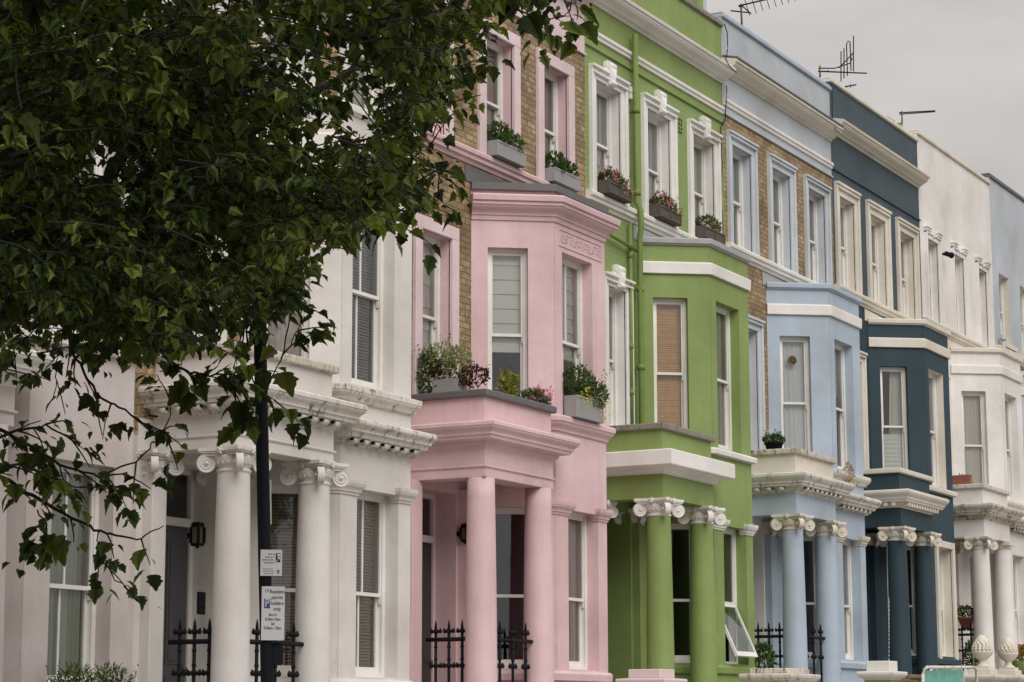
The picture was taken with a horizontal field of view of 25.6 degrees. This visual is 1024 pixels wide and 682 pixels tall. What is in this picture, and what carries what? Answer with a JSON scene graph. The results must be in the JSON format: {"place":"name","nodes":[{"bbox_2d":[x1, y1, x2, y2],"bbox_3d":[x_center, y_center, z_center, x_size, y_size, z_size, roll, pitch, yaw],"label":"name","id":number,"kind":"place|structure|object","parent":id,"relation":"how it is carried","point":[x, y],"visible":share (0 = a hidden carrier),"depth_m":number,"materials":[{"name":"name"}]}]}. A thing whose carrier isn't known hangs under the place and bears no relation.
{"place":"outdoors","nodes":[
{"label":"outdoors","id":0,"kind":"place"},
{"bbox_2d":[707,0,1023,196],"label":"sky","id":1,"kind":"structure","parent":0,"point":[961,60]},
{"bbox_3d":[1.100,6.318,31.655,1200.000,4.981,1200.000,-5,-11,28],"label":"ground","id":2,"kind":"structure","parent":0,"visible":0},
{"bbox_2d":[0,10,148,681],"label":"terraced house","id":3,"kind":"structure","parent":2,"relation":"on","point":[52,617],"depth_m":21.11,"materials":[{"name":"paint"}]},
{"bbox_2d":[20,462,99,681],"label":"window","id":4,"kind":"structure","parent":3,"relation":"in","point":[72,614],"depth_m":21.25,"materials":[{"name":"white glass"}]},
{"bbox_2d":[45,661,96,681],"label":"rosemary bush","id":5,"kind":"object","parent":3,"relation":"on","point":[75,678],"visible":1,"depth_m":20.27,"materials":[{"name":"green plant"}]},
{"bbox_2d":[49,141,102,333],"bbox_3d":[-4.271,-1.147,21.476,0.172,2.280,0.910,-5,-11,28],"label":"window","id":6,"kind":"structure","parent":3,"relation":"in","point":[97,170],"depth_m":21.90,"materials":[{"name":"white glass"}]},
{"bbox_2d":[91,660,138,681],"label":"rosemary bush","id":7,"kind":"object","parent":3,"relation":"on","point":[105,676],"visible":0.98,"depth_m":20.77,"materials":[{"name":"green plant"}]},
{"bbox_2d":[132,0,437,681],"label":"terraced house","id":8,"kind":"structure","parent":2,"relation":"on","point":[344,495],"depth_m":24.64,"materials":[{"name":"paint"}]},
{"bbox_2d":[162,469,194,681],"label":"door","id":9,"kind":"structure","parent":8,"relation":"in","point":[178,584],"depth_m":24.21,"materials":[{"name":"grey paint"}]},
{"bbox_2d":[168,618,211,681],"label":"iron railing","id":10,"kind":"object","parent":8,"relation":"on","point":[194,641],"visible":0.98,"depth_m":23.04,"materials":[{"name":"black metal"}]},
{"bbox_2d":[187,522,205,548],"bbox_3d":[-3.359,2.060,23.864,0.183,0.287,0.125,-5,-11,28],"label":"wall lantern","id":11,"kind":"object","parent":8,"relation":"attached to","point":[196,535],"depth_m":23.82,"materials":[{"name":"black metal"}]},
{"bbox_2d":[197,592,205,614],"bbox_3d":[-3.309,2.795,23.981,0.038,0.240,0.120,-5,-11,28],"label":"entry panel","id":12,"kind":"object","parent":8,"relation":"attached to","point":[201,599],"visible":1,"depth_m":23.96,"materials":[{"name":"black metal"}]},
{"bbox_2d":[250,619,303,681],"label":"iron railing","id":13,"kind":"object","parent":8,"relation":"on","point":[293,634],"visible":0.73,"depth_m":23.49,"materials":[{"name":"black metal"}]},
{"bbox_2d":[258,486,298,675],"bbox_3d":[-2.502,2.649,24.853,0.600,2.090,0.160,1,-10,-8],"label":"window","id":14,"kind":"structure","parent":8,"relation":"in","point":[291,492],"depth_m":24.97,"materials":[{"name":"white glass"}]},
{"bbox_2d":[267,2,294,74],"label":"window","id":15,"kind":"structure","parent":8,"relation":"in","point":[268,38],"depth_m":26.68,"materials":[{"name":"white glass"}]},
{"bbox_2d":[266,233,309,358],"bbox_3d":[-2.558,-0.693,25.419,0.540,2.230,0.171,1,-10,-8],"label":"window","id":16,"kind":"structure","parent":8,"relation":"in","point":[276,341],"depth_m":25.36,"materials":[{"name":"white glass"}]},
{"bbox_2d":[337,492,385,677],"bbox_3d":[-1.734,2.769,25.569,0.160,2.090,0.890,-5,-11,28],"label":"window","id":17,"kind":"structure","parent":8,"relation":"in","point":[377,614],"depth_m":25.82,"materials":[{"name":"white glass"}]},
{"bbox_2d":[350,6,373,109],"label":"window","id":18,"kind":"structure","parent":8,"relation":"in","point":[358,96],"depth_m":28.25,"materials":[{"name":"white glass"}]},
{"bbox_2d":[351,228,383,389],"bbox_3d":[-1.785,-0.569,26.010,0.160,2.280,0.910,-5,-11,28],"label":"window","id":19,"kind":"structure","parent":8,"relation":"in","point":[376,296],"depth_m":26.24,"materials":[{"name":"white glass"}]},
{"bbox_2d":[0,0,599,610],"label":"street tree","id":20,"kind":"object","parent":2,"relation":"on","point":[200,106],"visible":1,"depth_m":11.83,"materials":[{"name":"green plant"}]},
{"bbox_2d":[403,0,620,681],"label":"terraced house","id":21,"kind":"structure","parent":2,"relation":"on","point":[515,279],"depth_m":29.81,"materials":[{"name":"paint"}]},
{"bbox_2d":[422,493,435,681],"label":"door","id":22,"kind":"structure","parent":21,"relation":"in","point":[428,541],"depth_m":28.82,"materials":[{"name":"grey paint"}]},
{"bbox_2d":[422,234,439,391],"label":"window","id":23,"kind":"structure","parent":21,"relation":"in","point":[431,283],"depth_m":29.29,"materials":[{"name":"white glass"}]},
{"bbox_2d":[426,620,464,681],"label":"iron railing","id":24,"kind":"object","parent":21,"relation":"on","point":[447,639],"visible":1,"depth_m":27.57,"materials":[{"name":"black metal"}]},
{"bbox_2d":[414,330,490,393],"bbox_3d":[-0.758,0.418,28.255,1.102,1.151,0.636,-5,-11,28],"label":"balcony planter","id":25,"kind":"object","parent":21,"relation":"on","point":[434,366],"visible":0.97,"depth_m":28.18,"materials":[{"name":"green plant"}]},
{"bbox_2d":[457,523,466,543],"bbox_3d":[-0.624,2.476,28.908,0.178,0.267,0.116,-5,-11,28],"label":"wall lantern","id":26,"kind":"object","parent":21,"relation":"attached to","point":[461,533],"depth_m":28.86,"materials":[{"name":"black metal"}]},
{"bbox_2d":[487,40,502,139],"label":"window","id":27,"kind":"structure","parent":21,"relation":"in","point":[494,91],"depth_m":31.32,"materials":[{"name":"white glass"}]},
{"bbox_2d":[487,120,526,167],"bbox_3d":[-0.101,-2.729,30.806,0.440,0.578,0.919,-5,-11,28],"label":"window box","id":28,"kind":"object","parent":21,"relation":"on","point":[498,147],"visible":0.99,"depth_m":30.63,"materials":[{"name":"green plant"}]},
{"bbox_2d":[488,249,526,397],"bbox_3d":[-0.076,-0.117,29.946,0.540,2.230,0.150,1,-10,-8],"label":"window","id":29,"kind":"structure","parent":21,"relation":"in","point":[507,268],"depth_m":30.04,"materials":[{"name":"white glass"}]},
{"bbox_2d":[495,508,524,668],"bbox_3d":[-0.020,3.226,29.383,0.600,2.090,0.145,1,-10,-8],"label":"window","id":30,"kind":"structure","parent":21,"relation":"in","point":[521,511],"depth_m":29.34,"materials":[{"name":"white wood"}]},
{"bbox_2d":[497,621,532,681],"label":"iron railing","id":31,"kind":"object","parent":21,"relation":"on","point":[512,666],"visible":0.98,"depth_m":28.00,"materials":[{"name":"black metal"}]},
{"bbox_2d":[496,366,553,404],"bbox_3d":[0.198,0.774,29.098,0.318,0.729,1.424,-5,-11,28],"label":"balcony planter","id":32,"kind":"object","parent":21,"relation":"on","point":[538,393],"visible":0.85,"depth_m":28.77,"materials":[{"name":"green plant"}]},
{"bbox_2d":[544,70,557,166],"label":"window","id":33,"kind":"structure","parent":21,"relation":"in","point":[551,81],"depth_m":32.78,"materials":[{"name":"white glass"}]},
{"bbox_2d":[545,150,581,192],"bbox_3d":[0.701,-2.448,32.246,0.419,0.505,0.923,-5,-11,28],"label":"window box","id":34,"kind":"object","parent":21,"relation":"on","point":[560,173],"visible":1,"depth_m":32.06,"materials":[{"name":"green plant"}]},
{"bbox_2d":[562,257,582,414],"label":"window","id":35,"kind":"structure","parent":21,"relation":"in","point":[572,331],"depth_m":30.90,"materials":[{"name":"white glass"}]},
{"bbox_2d":[568,513,587,669],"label":"window","id":36,"kind":"structure","parent":21,"relation":"in","point":[577,523],"depth_m":30.40,"materials":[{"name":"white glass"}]},
{"bbox_2d":[563,357,611,423],"bbox_3d":[0.986,0.679,30.307,0.508,0.798,1.065,-5,-11,28],"label":"window box","id":37,"kind":"object","parent":21,"relation":"on","point":[589,407],"visible":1,"depth_m":30.12,"materials":[{"name":"green plant"}]},
{"bbox_2d":[615,669,686,681],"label":"garden pier","id":38,"kind":"structure","parent":2,"relation":"on","point":[650,675],"depth_m":28.15,"materials":[{"name":"pink paint"}]},
{"bbox_2d":[584,0,758,681],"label":"terraced house","id":39,"kind":"structure","parent":2,"relation":"on","point":[681,528],"depth_m":34.43,"materials":[{"name":"green paint"}]},
{"bbox_2d":[596,87,611,180],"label":"window","id":40,"kind":"structure","parent":39,"relation":"in","point":[603,99],"depth_m":34.34,"materials":[{"name":"white glass"}]},
{"bbox_2d":[609,291,617,425],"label":"window","id":41,"kind":"structure","parent":39,"relation":"in","point":[612,295],"depth_m":33.87,"materials":[{"name":"white glass"}]},
{"bbox_2d":[597,164,633,203],"bbox_3d":[1.522,-2.368,33.754,0.418,0.485,0.872,-5,-11,28],"label":"window box","id":42,"kind":"object","parent":39,"relation":"on","point":[611,186],"visible":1,"depth_m":33.59,"materials":[{"name":"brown wood"}]},
{"bbox_2d":[648,115,661,203],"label":"window","id":43,"kind":"structure","parent":39,"relation":"in","point":[654,126],"depth_m":35.93,"materials":[{"name":"white glass"}]},
{"bbox_2d":[649,190,683,226],"bbox_3d":[2.383,-2.103,35.327,0.413,0.480,0.907,-5,-11,28],"label":"window box","id":44,"kind":"object","parent":39,"relation":"on","point":[662,210],"visible":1,"depth_m":35.18,"materials":[{"name":"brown wood"}]},
{"bbox_2d":[653,299,687,428],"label":"window","id":45,"kind":"structure","parent":39,"relation":"in","point":[666,382],"depth_m":34.54,"materials":[{"name":"white glass"}]},
{"bbox_2d":[671,524,689,662],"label":"window","id":46,"kind":"structure","parent":39,"relation":"in","point":[678,658],"depth_m":33.91,"materials":[{"name":"white glass"}]},
{"bbox_2d":[694,140,705,225],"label":"window","id":47,"kind":"structure","parent":39,"relation":"in","point":[699,149],"depth_m":37.45,"materials":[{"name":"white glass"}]},
{"bbox_2d":[695,213,725,244],"bbox_3d":[3.224,-1.844,36.873,0.406,0.483,0.844,-5,-11,28],"label":"window box","id":48,"kind":"object","parent":39,"relation":"on","point":[702,230],"visible":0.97,"depth_m":36.69,"materials":[{"name":"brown wood"}]},
{"bbox_2d":[720,85,726,232],"bbox_3d":[3.585,-3.055,37.776,0.078,2.630,0.294,-5,-11,28],"label":"cable","id":49,"kind":"object","parent":39,"relation":"attached to","point":[721,149],"visible":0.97,"depth_m":37.75,"materials":[{"name":"black metal"}]},
{"bbox_2d":[716,306,731,450],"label":"window","id":50,"kind":"structure","parent":39,"relation":"in","point":[722,315],"depth_m":35.40,"materials":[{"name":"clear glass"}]},
{"bbox_2d":[724,24,736,72],"bbox_3d":[3.698,-4.969,37.978,0.184,0.924,0.597,0,-10,-1],"label":"cable","id":51,"kind":"object","parent":39,"relation":"attached to","point":[727,49],"visible":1,"depth_m":38.23,"materials":[{"name":"black metal"}]},
{"bbox_2d":[723,528,757,663],"bbox_3d":[3.384,3.911,34.560,0.485,2.090,0.890,-5,-11,28],"label":"window","id":52,"kind":"structure","parent":39,"relation":"in","point":[733,612],"depth_m":34.92,"materials":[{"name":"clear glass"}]},
{"bbox_2d":[738,668,820,681],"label":"garden pier","id":53,"kind":"structure","parent":2,"relation":"on","point":[777,675],"depth_m":31.73,"materials":[{"name":"white stone"}]},
{"bbox_2d":[703,0,881,681],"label":"terraced house","id":54,"kind":"structure","parent":2,"relation":"on","point":[812,508],"depth_m":39.02,"materials":[{"name":"paint"}]},
{"bbox_2d":[733,151,743,247],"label":"window","id":55,"kind":"structure","parent":54,"relation":"in","point":[737,159],"depth_m":38.87,"materials":[{"name":"clear glass"}]},
{"bbox_2d":[730,0,795,24],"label":"tv aerial","id":56,"kind":"object","parent":54,"relation":"attached to","point":[741,5],"visible":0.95,"depth_m":42.05,"materials":[{"name":"black metal"}]},
{"bbox_2d":[755,640,779,667],"bbox_3d":[3.921,5.066,35.121,0.471,0.811,0.559,-5,-11,28],"label":"porch shrub","id":57,"kind":"object","parent":54,"relation":"on","point":[765,647],"visible":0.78,"depth_m":35.09,"materials":[{"name":"green plant"}]},
{"bbox_2d":[755,622,782,667],"bbox_3d":[4.173,5.342,36.590,0.600,1.535,0.068,-5,-11,28],"label":"iron railing","id":58,"kind":"object","parent":54,"relation":"on","point":[769,636],"visible":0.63,"depth_m":36.63,"materials":[{"name":"black metal"}]},
{"bbox_2d":[762,429,785,448],"bbox_3d":[4.318,1.642,37.182,0.423,0.329,0.453,-5,-11,28],"label":"plant pot","id":59,"kind":"object","parent":54,"relation":"on","point":[773,443],"visible":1,"depth_m":37.07,"materials":[{"name":"black metal"}]},
{"bbox_2d":[773,174,783,266],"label":"window","id":60,"kind":"structure","parent":54,"relation":"in","point":[777,181],"depth_m":40.43,"materials":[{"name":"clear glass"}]},
{"bbox_2d":[787,355,796,364],"bbox_3d":[4.870,0.337,39.091,0.176,0.176,0.022,1,-10,-8],"label":"vent","id":61,"kind":"object","parent":54,"relation":"attached to","point":[791,359],"visible":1,"depth_m":39.09,"materials":[{"name":"beige metal"}]},
{"bbox_2d":[780,337,810,451],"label":"window","id":62,"kind":"structure","parent":54,"relation":"in","point":[795,392],"depth_m":39.08,"materials":[{"name":"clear glass"}]},
{"bbox_2d":[803,536,816,658],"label":"window","id":63,"kind":"structure","parent":54,"relation":"in","point":[805,538],"depth_m":38.49,"materials":[{"name":"clear glass"}]},
{"bbox_2d":[809,194,818,282],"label":"window","id":64,"kind":"structure","parent":54,"relation":"in","point":[812,200],"depth_m":41.96,"materials":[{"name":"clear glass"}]},
{"bbox_2d":[807,624,825,681],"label":"iron railing","id":65,"kind":"object","parent":54,"relation":"on","point":[821,638],"visible":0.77,"depth_m":37.18,"materials":[{"name":"black metal"}]},
{"bbox_2d":[832,91,839,132],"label":"cable","id":66,"kind":"object","parent":54,"relation":"attached to","point":[832,109],"visible":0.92,"depth_m":42.65,"materials":[{"name":"black metal"}]},
{"bbox_2d":[834,343,846,469],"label":"window","id":67,"kind":"structure","parent":54,"relation":"in","point":[839,350],"depth_m":39.97,"materials":[{"name":"clear glass"}]},
{"bbox_2d":[842,540,853,659],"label":"window","id":68,"kind":"structure","parent":54,"relation":"in","point":[847,577],"depth_m":39.50,"materials":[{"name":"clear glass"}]},
{"bbox_2d":[842,462,855,483],"bbox_3d":[5.848,2.302,39.095,0.268,0.482,0.404,-5,-11,28],"label":"wall plant","id":69,"kind":"object","parent":54,"relation":"on","point":[851,470],"depth_m":39.04,"materials":[{"name":"pink plant"}]},
{"bbox_2d":[856,661,907,681],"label":"garden pier","id":70,"kind":"structure","parent":2,"relation":"on","point":[881,671],"depth_m":35.74,"materials":[{"name":"white paint"}]},
{"bbox_2d":[820,76,961,674],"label":"terraced house","id":71,"kind":"structure","parent":2,"relation":"on","point":[879,178],"depth_m":43.56,"materials":[{"name":"teal paint"}]},
{"bbox_2d":[818,36,866,80],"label":"tv aerial","id":72,"kind":"object","parent":71,"relation":"attached to","point":[843,64],"visible":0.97,"depth_m":46.11,"materials":[{"name":"black metal"}]},
{"bbox_2d":[840,202,847,286],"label":"window","id":73,"kind":"structure","parent":71,"relation":"in","point":[844,256],"depth_m":43.37,"materials":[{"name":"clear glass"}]},
{"bbox_2d":[871,220,879,302],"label":"window","id":74,"kind":"structure","parent":71,"relation":"in","point":[875,266],"depth_m":44.92,"materials":[{"name":"clear glass"}]},
{"bbox_2d":[880,367,907,468],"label":"window","id":75,"kind":"structure","parent":71,"relation":"in","point":[894,444],"depth_m":43.60,"materials":[{"name":"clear glass"}]},
{"bbox_2d":[886,546,915,655],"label":"window","id":76,"kind":"structure","parent":71,"relation":"in","point":[912,558],"depth_m":43.00,"materials":[{"name":"glass"}]},
{"bbox_2d":[901,237,907,315],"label":"window","id":77,"kind":"structure","parent":71,"relation":"in","point":[903,241],"depth_m":46.46,"materials":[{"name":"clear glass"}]},
{"bbox_2d":[899,110,935,123],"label":"tv aerial","id":78,"kind":"object","parent":71,"relation":"on","point":[913,112],"visible":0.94,"depth_m":51.16,"materials":[{"name":"black metal"}]},
{"bbox_2d":[928,372,938,486],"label":"window","id":79,"kind":"structure","parent":71,"relation":"in","point":[932,386],"depth_m":44.48,"materials":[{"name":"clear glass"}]},
{"bbox_2d":[939,550,945,656],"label":"window","id":80,"kind":"structure","parent":71,"relation":"in","point":[940,551],"depth_m":44.03,"materials":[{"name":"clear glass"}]},
{"bbox_2d":[900,674,920,681],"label":"garden wall","id":81,"kind":"structure","parent":2,"relation":"on","point":[912,678],"depth_m":36.81,"materials":[{"name":"brick"}]},
{"bbox_2d":[897,123,1023,675],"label":"terraced house","id":82,"kind":"structure","parent":2,"relation":"on","point":[985,383],"depth_m":48.13,"materials":[{"name":"white paint"}]},
{"bbox_2d":[928,244,932,319],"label":"window","id":83,"kind":"structure","parent":82,"relation":"in","point":[929,249],"depth_m":47.90,"materials":[{"name":"clear glass"}]},
{"bbox_2d":[942,251,953,257],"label":"security lamp","id":84,"kind":"object","parent":82,"relation":"attached to","point":[948,254],"visible":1,"depth_m":48.03,"materials":[{"name":"black metal"}]},
{"bbox_2d":[955,260,958,331],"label":"window","id":85,"kind":"structure","parent":82,"relation":"in","point":[955,260],"depth_m":49.48,"materials":[{"name":"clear glass"}]},
{"bbox_2d":[952,474,972,484],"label":"flower trough","id":86,"kind":"object","parent":82,"relation":"on","point":[961,479],"visible":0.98,"depth_m":46.18,"materials":[{"name":"ceramic"}]},
{"bbox_2d":[957,603,973,629],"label":"hanging basket","id":87,"kind":"object","parent":82,"relation":"attached to","point":[964,621],"visible":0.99,"depth_m":45.73,"materials":[{"name":"ceramic"}]},
{"bbox_2d":[958,623,973,681],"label":"iron railing","id":88,"kind":"object","parent":82,"relation":"on","point":[970,634],"visible":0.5,"depth_m":45.68,"materials":[{"name":"black metal"}]},
{"bbox_2d":[962,639,978,669],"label":"porch shrub","id":89,"kind":"object","parent":82,"relation":"on","point":[966,654],"visible":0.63,"depth_m":45.09,"materials":[{"name":"green plant"}]},
{"bbox_2d":[961,392,986,483],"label":"window","id":90,"kind":"structure","parent":82,"relation":"in","point":[973,412],"depth_m":48.17,"materials":[{"name":"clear glass"}]},
{"bbox_2d":[968,553,995,652],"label":"window","id":91,"kind":"structure","parent":82,"relation":"in","point":[991,556],"depth_m":47.57,"materials":[{"name":"glass"}]},
{"bbox_2d":[1005,397,1013,499],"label":"window","id":92,"kind":"structure","parent":82,"relation":"in","point":[1007,401],"depth_m":49.02,"materials":[{"name":"clear glass"}]},
{"bbox_2d":[1013,557,1019,646],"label":"window","id":93,"kind":"structure","parent":82,"relation":"in","point":[1014,558],"depth_m":48.58,"materials":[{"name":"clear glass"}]},
{"bbox_2d":[964,669,1005,681],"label":"garden pier","id":94,"kind":"structure","parent":2,"relation":"on","point":[988,675],"depth_m":40.45,"materials":[{"name":"white paint"}]},
{"bbox_2d":[971,635,992,668],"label":"pinecone finial","id":95,"kind":"object","parent":94,"relation":"on","point":[982,650],"visible":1,"depth_m":40.62,"materials":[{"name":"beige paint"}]},
{"bbox_2d":[981,173,1023,448],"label":"terraced house","id":96,"kind":"structure","parent":2,"relation":"on","point":[1007,221],"depth_m":52.68,"materials":[{"name":"blue paint"}]},
{"bbox_2d":[999,278,1004,333],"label":"window","id":97,"kind":"structure","parent":96,"relation":"in","point":[1000,280],"depth_m":52.59,"materials":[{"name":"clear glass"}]},
{"bbox_2d":[1020,290,1023,352],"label":"window","id":98,"kind":"structure","parent":96,"relation":"in","point":[1021,292],"depth_m":54.09,"materials":[{"name":"clear glass"}]},
{"bbox_2d":[997,670,1023,681],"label":"garden pier","id":99,"kind":"structure","parent":2,"relation":"on","point":[1014,676],"depth_m":41.87,"materials":[{"name":"white paint"}]},
{"bbox_2d":[998,637,1018,669],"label":"pinecone finial","id":100,"kind":"object","parent":99,"relation":"on","point":[1008,653],"visible":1,"depth_m":42.06,"materials":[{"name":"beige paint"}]},
{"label":"pavement","id":101,"kind":"structure","parent":0,"visible":0},
{"bbox_2d":[254,198,282,681],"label":"sign post","id":102,"kind":"object","parent":101,"relation":"on","point":[271,653],"visible":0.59,"depth_m":14.21,"materials":[{"name":"black metal"}]},
{"bbox_2d":[260,550,281,575],"bbox_3d":[-1.518,1.397,14.165,0.136,0.164,0.053,2,-10,-11],"label":"notice sign","id":103,"kind":"object","parent":102,"relation":"attached to","point":[270,562],"visible":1,"depth_m":14.15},
{"bbox_2d":[261,586,284,639],"bbox_3d":[-1.504,1.712,14.139,0.145,0.336,0.049,2,-10,-11],"label":"parking sign","id":104,"kind":"object","parent":102,"relation":"attached to","point":[272,612],"visible":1,"depth_m":14.12,"materials":[{"name":"white metal"}]},
{"bbox_2d":[921,666,977,681],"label":"sign","id":105,"kind":"object","parent":101,"relation":"on","point":[944,674],"visible":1,"depth_m":36.83,"materials":[{"name":"green metal"}]},
{"bbox_2d":[1012,644,1023,674],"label":"plant","id":106,"kind":"object","parent":101,"relation":"on","point":[1019,663],"visible":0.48,"depth_m":43.46,"materials":[{"name":"green plant"}]}
]}

